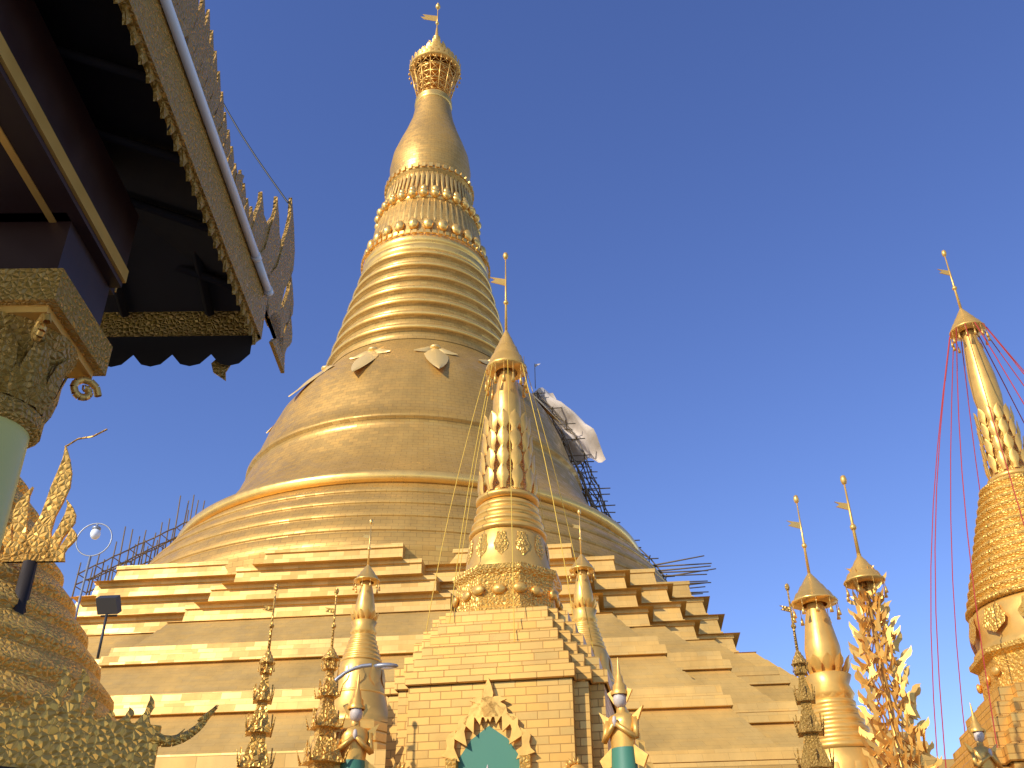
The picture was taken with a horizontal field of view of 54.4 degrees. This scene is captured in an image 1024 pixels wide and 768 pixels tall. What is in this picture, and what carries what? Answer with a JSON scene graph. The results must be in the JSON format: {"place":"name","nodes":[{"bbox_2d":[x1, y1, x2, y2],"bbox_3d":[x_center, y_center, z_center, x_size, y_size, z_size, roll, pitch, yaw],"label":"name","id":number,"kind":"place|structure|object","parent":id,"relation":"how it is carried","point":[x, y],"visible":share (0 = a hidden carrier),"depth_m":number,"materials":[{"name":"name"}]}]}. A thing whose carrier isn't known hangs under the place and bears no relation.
{"place":"outdoors","nodes":[
{"label":"outdoors","id":0,"kind":"place"},
{"bbox_2d":[0,477,116,720],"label":"small stupa","id":1,"kind":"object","parent":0,"point":[43,639],"depth_m":9.91,"materials":[{"name":"gold metal"}]},
{"bbox_2d":[0,429,218,767],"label":"roof ornament","id":2,"kind":"object","parent":1,"relation":"on","point":[50,732],"visible":0.98,"depth_m":8.17,"materials":[{"name":"gold metal"}]},
{"bbox_2d":[384,252,616,767],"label":"shrine spire","id":3,"kind":"structure","parent":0,"point":[503,668],"depth_m":16.09,"materials":[{"name":"gold metal"}]},
{"bbox_2d":[335,674,378,767],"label":"statue","id":4,"kind":"object","parent":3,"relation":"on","point":[356,737],"visible":0.98,"depth_m":15.15,"materials":[{"name":"gold paint"}]},
{"bbox_2d":[393,762,409,767],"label":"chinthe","id":5,"kind":"object","parent":3,"relation":"on","point":[399,766],"visible":1,"depth_m":14.94,"materials":[{"name":"gold metal"}]},
{"bbox_2d":[562,757,583,767],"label":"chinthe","id":6,"kind":"object","parent":3,"relation":"on","point":[574,763],"visible":1,"depth_m":14.47,"materials":[{"name":"gold metal"}]},
{"bbox_2d":[599,657,648,767],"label":"statue","id":7,"kind":"object","parent":3,"relation":"on","point":[621,729],"visible":1,"depth_m":14.51,"materials":[{"name":"gold paint"}]},
{"bbox_2d":[20,0,1023,758],"label":"sky","id":8,"kind":"structure","parent":0,"point":[724,227],"materials":[{"name":"blue"}]},
{"bbox_2d":[930,250,1023,767],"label":"small stupa","id":9,"kind":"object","parent":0,"point":[994,615],"depth_m":18.07,"materials":[{"name":"gold metal"}]},
{"bbox_2d":[963,704,1002,767],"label":"statue","id":10,"kind":"object","parent":9,"relation":"on","point":[981,755],"visible":1,"depth_m":14.68,"materials":[{"name":"beige paint"}]},
{"label":"platform","id":11,"kind":"structure","parent":0,"visible":0},
{"bbox_2d":[75,523,112,618],"bbox_3d":[-13.121,7.936,29.446,1.135,8.290,0.304,3,-32,-5],"label":"ring lamp","id":12,"kind":"object","parent":11,"relation":"on","point":[95,532],"visible":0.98,"depth_m":31.22,"materials":[{"name":"grey metal"}]},
{"bbox_2d":[96,595,121,658],"bbox_3d":[-11.983,7.125,29.247,0.620,1.885,0.519,-3,-32,4],"label":"floodlight","id":13,"kind":"object","parent":11,"relation":"on","point":[106,605],"visible":1,"depth_m":29.45,"materials":[{"name":"grey metal"}]},
{"bbox_2d":[0,0,294,548],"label":"pavilion","id":14,"kind":"structure","parent":11,"relation":"on","point":[132,222],"depth_m":5.62,"materials":[{"name":"brown wood"}]},
{"bbox_2d":[224,104,288,202],"bbox_3d":[-2.765,-2.973,9.371,1.802,3.647,0.016,-6,-32,8],"label":"overhead wire","id":15,"kind":"object","parent":14,"relation":"attached to","point":[262,166],"visible":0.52,"depth_m":8.65,"materials":[{"name":"black"}]},
{"bbox_2d":[236,583,278,767],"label":"spire","id":16,"kind":"structure","parent":11,"relation":"on","point":[258,730],"depth_m":13.59,"materials":[{"name":"gold metal"}]},
{"bbox_2d":[296,588,349,767],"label":"ornate spire","id":17,"kind":"structure","parent":11,"relation":"on","point":[322,751],"depth_m":15.18,"materials":[{"name":"gold metal"}]},
{"bbox_2d":[303,519,387,751],"bbox_3d":[-4.029,9.715,25.388,6.433,13.626,6.433,3,-32,-5],"label":"small stupa","id":18,"kind":"object","parent":11,"relation":"on","point":[361,647],"visible":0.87,"depth_m":26.23,"materials":[{"name":"gold metal"}]},
{"bbox_2d":[335,663,397,682],"bbox_3d":[-2.981,8.668,17.763,1.544,7.375,0.200,-1,-32,1],"label":"street light","id":19,"kind":"object","parent":11,"relation":"on","point":[386,666],"visible":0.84,"depth_m":19.60,"materials":[{"name":"grey metal"}]},
{"bbox_2d":[71,88,953,767],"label":"great stupa","id":20,"kind":"object","parent":11,"relation":"on","point":[375,420],"visible":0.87,"depth_m":58.16,"materials":[{"name":"gold metal"}]},
{"bbox_2d":[71,495,204,598],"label":"bamboo scaffold","id":21,"kind":"object","parent":20,"relation":"on","point":[126,561],"visible":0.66,"depth_m":70.42,"materials":[{"name":"wood"}]},
{"bbox_2d":[408,3,460,98],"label":"spire finial","id":22,"kind":"object","parent":20,"relation":"on","point":[434,63],"visible":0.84,"depth_m":107.19,"materials":[{"name":"gold metal"}]},
{"bbox_2d":[523,356,715,594],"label":"bamboo scaffold","id":23,"kind":"object","parent":20,"relation":"on","point":[578,438],"visible":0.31,"depth_m":83.58,"materials":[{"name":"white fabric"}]},
{"bbox_2d":[569,509,653,767],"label":"small stupa","id":24,"kind":"object","parent":11,"relation":"on","point":[585,567],"visible":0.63,"depth_m":27.44,"materials":[{"name":"gold metal"}]},
{"bbox_2d":[779,583,833,767],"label":"spire","id":25,"kind":"structure","parent":11,"relation":"on","point":[810,730],"depth_m":13.42,"materials":[{"name":"gold metal"}]},
{"bbox_2d":[788,495,886,767],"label":"small stupa","id":26,"kind":"object","parent":11,"relation":"on","point":[828,677],"visible":0.79,"depth_m":19.57,"materials":[{"name":"gold metal"}]},
{"bbox_2d":[835,475,942,767],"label":"ornamental tree","id":27,"kind":"object","parent":11,"relation":"on","point":[865,579],"visible":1,"depth_m":13.00,"materials":[{"name":"gold metal"}]}
]}

